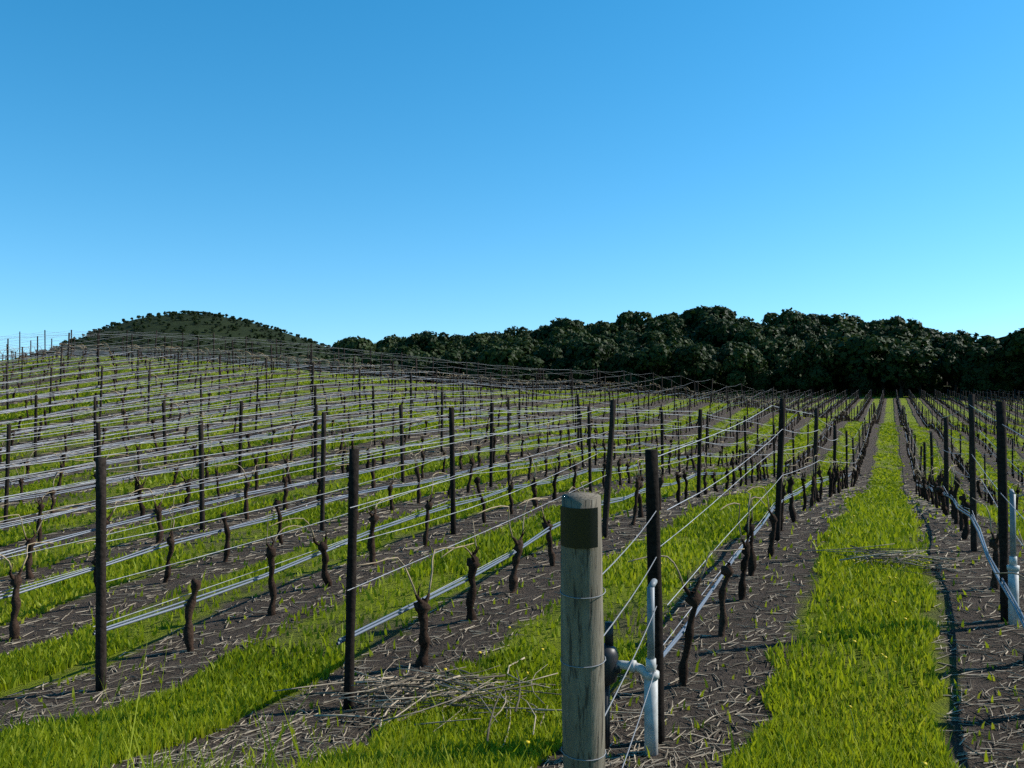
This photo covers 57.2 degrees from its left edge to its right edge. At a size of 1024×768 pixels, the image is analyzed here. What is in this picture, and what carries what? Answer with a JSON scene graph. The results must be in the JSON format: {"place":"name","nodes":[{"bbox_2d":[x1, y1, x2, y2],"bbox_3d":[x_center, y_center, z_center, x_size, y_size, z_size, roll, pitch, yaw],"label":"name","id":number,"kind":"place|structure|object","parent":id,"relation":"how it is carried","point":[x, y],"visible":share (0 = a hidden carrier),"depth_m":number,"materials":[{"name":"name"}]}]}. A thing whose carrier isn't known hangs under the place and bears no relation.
{"place":"outdoors","nodes":[
{"label":"outdoors","id":0,"kind":"place"},
{"bbox_2d":[0,314,1023,767],"bbox_3d":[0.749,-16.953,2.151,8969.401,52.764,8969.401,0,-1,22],"label":"ground","id":1,"kind":"structure","parent":0,"point":[530,592],"depth_m":11.04,"materials":[{"name":"brown soil"}]},
{"bbox_2d":[314,358,348,372],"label":"oak","id":2,"kind":"object","parent":1,"relation":"on","point":[324,363],"visible":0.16,"depth_m":262.12,"materials":[{"name":"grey plant"}]},
{"bbox_2d":[330,336,354,353],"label":"oak","id":3,"kind":"object","parent":1,"relation":"on","point":[337,344],"visible":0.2,"depth_m":367.25,"materials":[{"name":"green plant"}]},
{"bbox_2d":[325,353,363,367],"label":"oak","id":4,"kind":"object","parent":1,"relation":"on","point":[358,360],"visible":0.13,"depth_m":269.41,"materials":[{"name":"green plant"}]},
{"bbox_2d":[340,335,377,357],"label":"oak","id":5,"kind":"object","parent":1,"relation":"on","point":[362,345],"visible":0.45,"depth_m":297.58,"materials":[{"name":"green plant"}]},
{"bbox_2d":[360,353,403,379],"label":"oak","id":6,"kind":"object","parent":1,"relation":"on","point":[386,360],"visible":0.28,"depth_m":248.73,"materials":[{"name":"green plant"}]},
{"bbox_2d":[377,334,400,348],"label":"oak","id":7,"kind":"object","parent":1,"relation":"on","point":[392,339],"visible":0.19,"depth_m":335.27,"materials":[{"name":"green plant"}]},
{"bbox_2d":[392,345,431,364],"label":"oak","id":8,"kind":"object","parent":1,"relation":"on","point":[406,351],"visible":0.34,"depth_m":274.09,"materials":[{"name":"green plant"}]},
{"bbox_2d":[398,353,429,368],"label":"oak","id":9,"kind":"object","parent":1,"relation":"on","point":[408,361],"visible":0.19,"depth_m":258.77,"materials":[{"name":"green plant"}]},
{"bbox_2d":[405,333,439,350],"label":"oak","id":10,"kind":"object","parent":1,"relation":"on","point":[420,340],"visible":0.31,"depth_m":290.61,"materials":[{"name":"green plant"}]},
{"bbox_2d":[402,356,450,381],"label":"oak","id":11,"kind":"object","parent":1,"relation":"on","point":[426,366],"visible":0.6,"depth_m":249.26,"materials":[{"name":"green plant"}]},
{"bbox_2d":[422,330,449,341],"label":"oak","id":12,"kind":"object","parent":1,"relation":"on","point":[443,336],"visible":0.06,"depth_m":325.99,"materials":[{"name":"green plant"}]},
{"bbox_2d":[424,341,457,355],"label":"oak","id":13,"kind":"object","parent":1,"relation":"on","point":[441,348],"visible":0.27,"depth_m":286.59,"materials":[{"name":"green plant"}]},
{"bbox_2d":[430,348,478,382],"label":"oak","id":14,"kind":"object","parent":1,"relation":"on","point":[453,354],"visible":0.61,"depth_m":244.98,"materials":[{"name":"green plant"}]},
{"bbox_2d":[273,657,673,748],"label":"pruned vine cuttings","id":15,"kind":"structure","parent":1,"relation":"on","point":[398,683],"depth_m":6.99,"materials":[{"name":"wood"}]},
{"bbox_2d":[462,361,484,380],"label":"oak","id":16,"kind":"object","parent":1,"relation":"on","point":[471,368],"visible":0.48,"depth_m":240.38,"materials":[{"name":"green plant"}]},
{"bbox_2d":[462,331,490,349],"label":"oak","id":17,"kind":"object","parent":1,"relation":"on","point":[470,339],"visible":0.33,"depth_m":293.18,"materials":[{"name":"green plant"}]},
{"bbox_2d":[477,346,524,387],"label":"oak","id":18,"kind":"object","parent":1,"relation":"on","point":[496,356],"visible":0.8,"depth_m":235.21,"materials":[{"name":"green plant"}]},
{"bbox_2d":[485,341,523,353],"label":"oak","id":19,"kind":"object","parent":1,"relation":"on","point":[490,345],"visible":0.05,"depth_m":247.59,"materials":[{"name":"green plant"}]},
{"bbox_2d":[0,356,1023,767],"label":"grass","id":20,"kind":"structure","parent":1,"relation":"on","point":[206,702],"depth_m":9.15,"materials":[{"name":"green plant"}]},
{"bbox_2d":[0,342,1023,686],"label":"vines","id":21,"kind":"object","parent":1,"relation":"on","point":[422,606],"visible":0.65,"depth_m":21.59,"materials":[{"name":"brown plant"}]},
{"bbox_2d":[0,386,1023,767],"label":"ground debris","id":22,"kind":"object","parent":1,"relation":"on","point":[632,752],"visible":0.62,"depth_m":9.25,"materials":[{"name":"brown wood"}]},
{"bbox_2d":[3,329,1023,744],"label":"posts","id":23,"kind":"object","parent":1,"relation":"on","point":[651,481],"visible":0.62,"depth_m":16.20,"materials":[{"name":"brown wood"}]},
{"bbox_2d":[0,351,1023,656],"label":"drip hose","id":24,"kind":"object","parent":23,"relation":"attached to","point":[480,571],"visible":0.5,"depth_m":18.67,"materials":[{"name":"grey plastic"}]},
{"bbox_2d":[0,330,1023,644],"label":"trellis wires","id":25,"kind":"object","parent":23,"relation":"attached to","point":[524,408],"visible":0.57,"depth_m":22.92,"materials":[{"name":"grey metal"}]},
{"bbox_2d":[490,335,538,349],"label":"oak","id":26,"kind":"object","parent":1,"relation":"on","point":[499,340],"visible":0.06,"depth_m":277.20,"materials":[{"name":"green plant"}]},
{"bbox_2d":[503,325,527,335],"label":"oak","id":27,"kind":"object","parent":1,"relation":"on","point":[512,331],"visible":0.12,"depth_m":326.47,"materials":[{"name":"green plant"}]},
{"bbox_2d":[499,340,538,354],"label":"oak","id":28,"kind":"object","parent":1,"relation":"on","point":[526,347],"visible":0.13,"depth_m":256.64,"materials":[{"name":"green plant"}]},
{"bbox_2d":[500,354,543,390],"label":"oak","id":29,"kind":"object","parent":1,"relation":"on","point":[533,363],"visible":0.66,"depth_m":234.17,"materials":[{"name":"green plant"}]},
{"bbox_2d":[525,343,563,378],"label":"oak","id":30,"kind":"object","parent":1,"relation":"on","point":[546,354],"visible":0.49,"depth_m":243.98,"materials":[{"name":"green plant"}]},
{"bbox_2d":[537,373,561,390],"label":"oak","id":31,"kind":"object","parent":1,"relation":"on","point":[547,377],"visible":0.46,"depth_m":233.34,"materials":[{"name":"green plant"}]},
{"bbox_2d":[541,357,572,389],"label":"oak","id":32,"kind":"object","parent":1,"relation":"on","point":[561,366],"visible":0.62,"depth_m":236.65,"materials":[{"name":"green plant"}]},
{"bbox_2d":[531,317,584,341],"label":"oak","id":33,"kind":"object","parent":1,"relation":"on","point":[542,333],"visible":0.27,"depth_m":291.55,"materials":[{"name":"green plant"}]},
{"bbox_2d":[548,329,586,344],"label":"oak","id":34,"kind":"object","parent":1,"relation":"on","point":[557,338],"visible":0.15,"depth_m":262.66,"materials":[{"name":"green plant"}]},
{"bbox_2d":[547,325,590,343],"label":"oak","id":35,"kind":"object","parent":1,"relation":"on","point":[559,330],"visible":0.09,"depth_m":271.95,"materials":[{"name":"green plant"}]},
{"bbox_2d":[555,338,582,353],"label":"oak","id":36,"kind":"object","parent":1,"relation":"on","point":[564,344],"visible":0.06,"depth_m":249.32,"materials":[{"name":"green plant"}]},
{"bbox_2d":[564,357,600,390],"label":"oak","id":37,"kind":"object","parent":1,"relation":"on","point":[584,376],"visible":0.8,"depth_m":230.42,"materials":[{"name":"green plant"}]},
{"bbox_2d":[564,340,614,378],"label":"oak","id":38,"kind":"object","parent":1,"relation":"on","point":[599,351],"visible":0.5,"depth_m":235.65,"materials":[{"name":"green plant"}]},
{"bbox_2d":[585,321,610,336],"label":"oak","id":39,"kind":"object","parent":1,"relation":"on","point":[602,328],"visible":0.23,"depth_m":278.56,"materials":[{"name":"green plant"}]},
{"bbox_2d":[582,334,620,349],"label":"oak","id":40,"kind":"object","parent":1,"relation":"on","point":[594,339],"visible":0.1,"depth_m":251.71,"materials":[{"name":"green plant"}]},
{"bbox_2d":[560,492,656,767],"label":"end post row","id":41,"kind":"object","parent":1,"relation":"on","point":[582,677],"visible":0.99,"depth_m":2.90,"materials":[{"name":"grey wood"}]},
{"bbox_2d":[596,350,642,391],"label":"oak","id":42,"kind":"object","parent":1,"relation":"on","point":[622,360],"visible":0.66,"depth_m":230.78,"materials":[{"name":"green plant"}]},
{"bbox_2d":[609,329,646,346],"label":"oak","id":43,"kind":"object","parent":1,"relation":"on","point":[633,338],"visible":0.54,"depth_m":260.93,"materials":[{"name":"green plant"}]},
{"bbox_2d":[618,323,641,332],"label":"oak","id":44,"kind":"object","parent":1,"relation":"on","point":[633,327],"visible":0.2,"depth_m":287.03,"materials":[{"name":"green plant"}]},
{"bbox_2d":[604,578,658,755],"bbox_3d":[0.671,1.843,6.028,0.558,1.189,0.189,0,-1,22],"label":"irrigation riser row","id":45,"kind":"object","parent":1,"relation":"on","point":[614,666],"visible":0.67,"depth_m":5.92,"materials":[{"name":"plastic"}]},
{"bbox_2d":[619,376,643,391],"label":"oak","id":46,"kind":"object","parent":1,"relation":"on","point":[634,380],"visible":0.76,"depth_m":221.25,"materials":[{"name":"green plant"}]},
{"bbox_2d":[613,310,652,332],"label":"oak","id":47,"kind":"object","parent":1,"relation":"on","point":[629,317],"visible":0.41,"depth_m":296.09,"materials":[{"name":"green plant"}]},
{"bbox_2d":[628,340,658,377],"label":"oak","id":48,"kind":"object","parent":1,"relation":"on","point":[648,345],"visible":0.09,"depth_m":238.09,"materials":[{"name":"green plant"}]},
{"bbox_2d":[620,343,673,394],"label":"oak","id":49,"kind":"object","parent":1,"relation":"on","point":[656,360],"visible":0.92,"depth_m":224.60,"materials":[{"name":"green plant"}]},
{"bbox_2d":[642,377,659,394],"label":"bush","id":50,"kind":"object","parent":1,"relation":"on","point":[649,384],"visible":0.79,"depth_m":220.29,"materials":[{"name":"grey plant"}]},
{"bbox_2d":[637,329,669,343],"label":"oak","id":51,"kind":"object","parent":1,"relation":"on","point":[659,336],"visible":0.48,"depth_m":258.44,"materials":[{"name":"green plant"}]},
{"bbox_2d":[653,312,679,321],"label":"oak","id":52,"kind":"object","parent":1,"relation":"on","point":[662,318],"visible":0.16,"depth_m":292.24,"materials":[{"name":"green plant"}]},
{"bbox_2d":[652,341,687,378],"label":"oak","id":53,"kind":"object","parent":1,"relation":"on","point":[674,345],"visible":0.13,"depth_m":231.46,"materials":[{"name":"green plant"}]},
{"bbox_2d":[645,316,696,335],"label":"oak","id":54,"kind":"object","parent":1,"relation":"on","point":[653,324],"visible":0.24,"depth_m":272.70,"materials":[{"name":"green plant"}]},
{"bbox_2d":[663,324,684,336],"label":"oak","id":55,"kind":"object","parent":1,"relation":"on","point":[670,329],"visible":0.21,"depth_m":265.18,"materials":[{"name":"green plant"}]},
{"bbox_2d":[666,377,682,392],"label":"bush","id":56,"kind":"object","parent":1,"relation":"on","point":[676,381],"visible":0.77,"depth_m":218.43,"materials":[{"name":"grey plant"}]},
{"bbox_2d":[664,334,693,344],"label":"oak","id":57,"kind":"object","parent":1,"relation":"on","point":[677,339],"visible":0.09,"depth_m":242.52,"materials":[{"name":"green plant"}]},
{"bbox_2d":[681,376,693,393],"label":"bush","id":58,"kind":"object","parent":1,"relation":"on","point":[686,383],"visible":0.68,"depth_m":223.56,"materials":[{"name":"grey plant"}]},
{"bbox_2d":[672,343,722,395],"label":"oak","id":59,"kind":"object","parent":1,"relation":"on","point":[698,363],"visible":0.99,"depth_m":219.04,"materials":[{"name":"green plant"}]},
{"bbox_2d":[443,508,965,767],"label":"yellow flowers","id":60,"kind":"object","parent":1,"relation":"on","point":[527,742],"visible":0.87,"depth_m":7.53,"materials":[{"name":"yellow plant"}]},
{"bbox_2d":[688,311,720,331],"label":"oak","id":61,"kind":"object","parent":1,"relation":"on","point":[704,315],"visible":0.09,"depth_m":271.42,"materials":[{"name":"green plant"}]},
{"bbox_2d":[679,305,734,326],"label":"oak","id":62,"kind":"object","parent":1,"relation":"on","point":[722,312],"visible":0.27,"depth_m":275.40,"materials":[{"name":"green plant"}]},
{"bbox_2d":[686,315,742,346],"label":"oak","id":63,"kind":"object","parent":1,"relation":"on","point":[720,332],"visible":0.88,"depth_m":251.56,"materials":[{"name":"green plant"}]},
{"bbox_2d":[711,374,727,391],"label":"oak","id":64,"kind":"object","parent":1,"relation":"on","point":[722,379],"visible":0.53,"depth_m":225.36,"materials":[{"name":"green plant"}]},
{"bbox_2d":[710,347,735,389],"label":"oak","id":65,"kind":"object","parent":1,"relation":"on","point":[722,355],"visible":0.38,"depth_m":223.74,"materials":[{"name":"green plant"}]},
{"bbox_2d":[718,371,734,391],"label":"oak","id":66,"kind":"object","parent":1,"relation":"on","point":[724,382],"visible":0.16,"depth_m":225.59,"materials":[{"name":"green plant"}]},
{"bbox_2d":[718,341,758,359],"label":"oak","id":67,"kind":"object","parent":1,"relation":"on","point":[727,344],"visible":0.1,"depth_m":233.01,"materials":[{"name":"green plant"}]},
{"bbox_2d":[721,345,767,395],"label":"oak","id":68,"kind":"object","parent":1,"relation":"on","point":[741,368],"visible":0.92,"depth_m":213.76,"materials":[{"name":"green plant"}]},
{"bbox_2d":[732,328,765,343],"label":"oak","id":69,"kind":"object","parent":1,"relation":"on","point":[745,336],"visible":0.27,"depth_m":245.06,"materials":[{"name":"green plant"}]},
{"bbox_2d":[748,376,768,395],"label":"oak","id":70,"kind":"object","parent":1,"relation":"on","point":[758,385],"visible":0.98,"depth_m":212.99,"materials":[{"name":"green plant"}]},
{"bbox_2d":[741,325,780,336],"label":"oak","id":71,"kind":"object","parent":1,"relation":"on","point":[769,331],"visible":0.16,"depth_m":248.35,"materials":[{"name":"green plant"}]},
{"bbox_2d":[748,335,774,345],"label":"oak","id":72,"kind":"object","parent":1,"relation":"on","point":[756,340],"visible":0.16,"depth_m":238.91,"materials":[{"name":"green plant"}]},
{"bbox_2d":[747,367,780,395],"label":"oak","id":73,"kind":"object","parent":1,"relation":"on","point":[769,376],"visible":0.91,"depth_m":213.64,"materials":[{"name":"green plant"}]},
{"bbox_2d":[755,337,798,389],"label":"oak","id":74,"kind":"object","parent":1,"relation":"on","point":[768,350],"visible":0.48,"depth_m":222.03,"materials":[{"name":"green plant"}]},
{"bbox_2d":[772,357,802,394],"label":"oak","id":75,"kind":"object","parent":1,"relation":"on","point":[783,368],"visible":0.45,"depth_m":213.92,"materials":[{"name":"green plant"}]},
{"bbox_2d":[760,307,817,331],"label":"oak","id":76,"kind":"object","parent":1,"relation":"on","point":[783,318],"visible":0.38,"depth_m":262.28,"materials":[{"name":"green plant"}]},
{"bbox_2d":[778,335,804,374],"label":"oak","id":77,"kind":"object","parent":1,"relation":"on","point":[792,342],"visible":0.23,"depth_m":223.50,"materials":[{"name":"green plant"}]},
{"bbox_2d":[784,321,823,342],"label":"oak","id":78,"kind":"object","parent":1,"relation":"on","point":[796,330],"visible":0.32,"depth_m":250.41,"materials":[{"name":"green plant"}]},
{"bbox_2d":[789,313,820,324],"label":"oak","id":79,"kind":"object","parent":1,"relation":"on","point":[809,316],"visible":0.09,"depth_m":262.25,"materials":[{"name":"green plant"}]},
{"bbox_2d":[789,337,835,395],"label":"oak","id":80,"kind":"object","parent":1,"relation":"on","point":[806,362],"visible":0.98,"depth_m":208.22,"materials":[{"name":"green plant"}]},
{"bbox_2d":[808,313,830,326],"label":"oak","id":81,"kind":"object","parent":1,"relation":"on","point":[824,318],"visible":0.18,"depth_m":277.98,"materials":[{"name":"green plant"}]},
{"bbox_2d":[815,375,835,394],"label":"oak","id":82,"kind":"object","parent":1,"relation":"on","point":[830,385],"visible":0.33,"depth_m":208.71,"materials":[{"name":"green plant"}]},
{"bbox_2d":[821,324,867,345],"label":"oak","id":83,"kind":"object","parent":1,"relation":"on","point":[837,332],"visible":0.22,"depth_m":232.10,"materials":[{"name":"green plant"}]},
{"bbox_2d":[827,313,863,326],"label":"oak","id":84,"kind":"object","parent":1,"relation":"on","point":[836,318],"visible":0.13,"depth_m":275.06,"materials":[{"name":"green plant"}]},
{"bbox_2d":[828,321,863,331],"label":"oak","id":85,"kind":"object","parent":1,"relation":"on","point":[848,324],"visible":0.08,"depth_m":245.03,"materials":[{"name":"green plant"}]},
{"bbox_2d":[812,333,897,395],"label":"oak","id":86,"kind":"object","parent":1,"relation":"on","point":[850,352],"visible":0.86,"depth_m":207.48,"materials":[{"name":"green plant"}]},
{"bbox_2d":[854,346,890,395],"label":"oak","id":87,"kind":"object","parent":1,"relation":"on","point":[881,355],"visible":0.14,"depth_m":209.44,"materials":[{"name":"green plant"}]},
{"bbox_2d":[856,315,906,331],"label":"oak","id":88,"kind":"object","parent":1,"relation":"on","point":[895,320],"visible":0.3,"depth_m":251.81,"materials":[{"name":"green plant"}]},
{"bbox_2d":[864,324,912,384],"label":"oak","id":89,"kind":"object","parent":1,"relation":"on","point":[894,331],"visible":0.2,"depth_m":224.52,"materials":[{"name":"green plant"}]},
{"bbox_2d":[800,543,990,577],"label":"pruned vine cuttings","id":90,"kind":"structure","parent":1,"relation":"on","point":[880,554],"depth_m":10.67,"materials":[{"name":"wood"}]},
{"bbox_2d":[868,346,937,397],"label":"oak","id":91,"kind":"object","parent":1,"relation":"on","point":[899,364],"visible":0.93,"depth_m":198.53,"materials":[{"name":"green plant"}]},
{"bbox_2d":[885,341,936,395],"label":"oak","id":92,"kind":"object","parent":1,"relation":"on","point":[933,373],"visible":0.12,"depth_m":204.29,"materials":[{"name":"green plant"}]},
{"bbox_2d":[891,335,932,388],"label":"oak","id":93,"kind":"object","parent":1,"relation":"on","point":[922,341],"visible":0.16,"depth_m":216.38,"materials":[{"name":"green plant"}]},
{"bbox_2d":[903,364,931,397],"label":"oak","id":94,"kind":"object","parent":1,"relation":"on","point":[913,381],"visible":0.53,"depth_m":199.92,"materials":[{"name":"green plant"}]},
{"bbox_2d":[906,317,931,335],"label":"oak","id":95,"kind":"object","parent":1,"relation":"on","point":[914,326],"visible":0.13,"depth_m":248.75,"materials":[{"name":"green plant"}]},
{"bbox_2d":[923,374,944,395],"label":"oak","id":96,"kind":"object","parent":1,"relation":"on","point":[932,386],"visible":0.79,"depth_m":204.43,"materials":[{"name":"green plant"}]},
{"bbox_2d":[921,346,946,392],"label":"oak","id":97,"kind":"object","parent":1,"relation":"on","point":[938,352],"visible":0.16,"depth_m":210.41,"materials":[{"name":"green plant"}]},
{"bbox_2d":[919,333,951,385],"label":"oak","id":98,"kind":"object","parent":1,"relation":"on","point":[939,341],"visible":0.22,"depth_m":227.25,"materials":[{"name":"green plant"}]},
{"bbox_2d":[931,340,978,396],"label":"oak","id":99,"kind":"object","parent":1,"relation":"on","point":[953,359],"visible":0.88,"depth_m":198.69,"materials":[{"name":"green plant"}]},
{"bbox_2d":[946,332,999,350],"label":"oak","id":100,"kind":"object","parent":1,"relation":"on","point":[972,339],"visible":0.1,"depth_m":221.31,"materials":[{"name":"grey plant"}]},
{"bbox_2d":[960,344,1017,397],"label":"oak","id":101,"kind":"object","parent":1,"relation":"on","point":[991,361],"visible":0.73,"depth_m":195.47,"materials":[{"name":"green plant"}]},
{"bbox_2d":[994,378,1013,397],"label":"oak","id":102,"kind":"object","parent":1,"relation":"on","point":[1006,387],"visible":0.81,"depth_m":194.91,"materials":[{"name":"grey plant"}]},
{"bbox_2d":[1001,328,1023,362],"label":"oak","id":103,"kind":"object","parent":1,"relation":"on","point":[1013,343],"visible":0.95,"depth_m":189.92,"materials":[{"name":"green plant"}]},
{"bbox_2d":[1007,489,1019,625],"bbox_3d":[4.441,1.581,8.324,0.101,1.289,0.156,0,-1,22],"label":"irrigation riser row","id":104,"kind":"object","parent":1,"relation":"on","point":[1013,581],"visible":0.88,"depth_m":8.28,"materials":[{"name":"plastic"}]},
{"bbox_2d":[0,0,1023,359],"label":"sky","id":105,"kind":"structure","parent":0,"point":[327,172],"materials":[{"name":"blue"}]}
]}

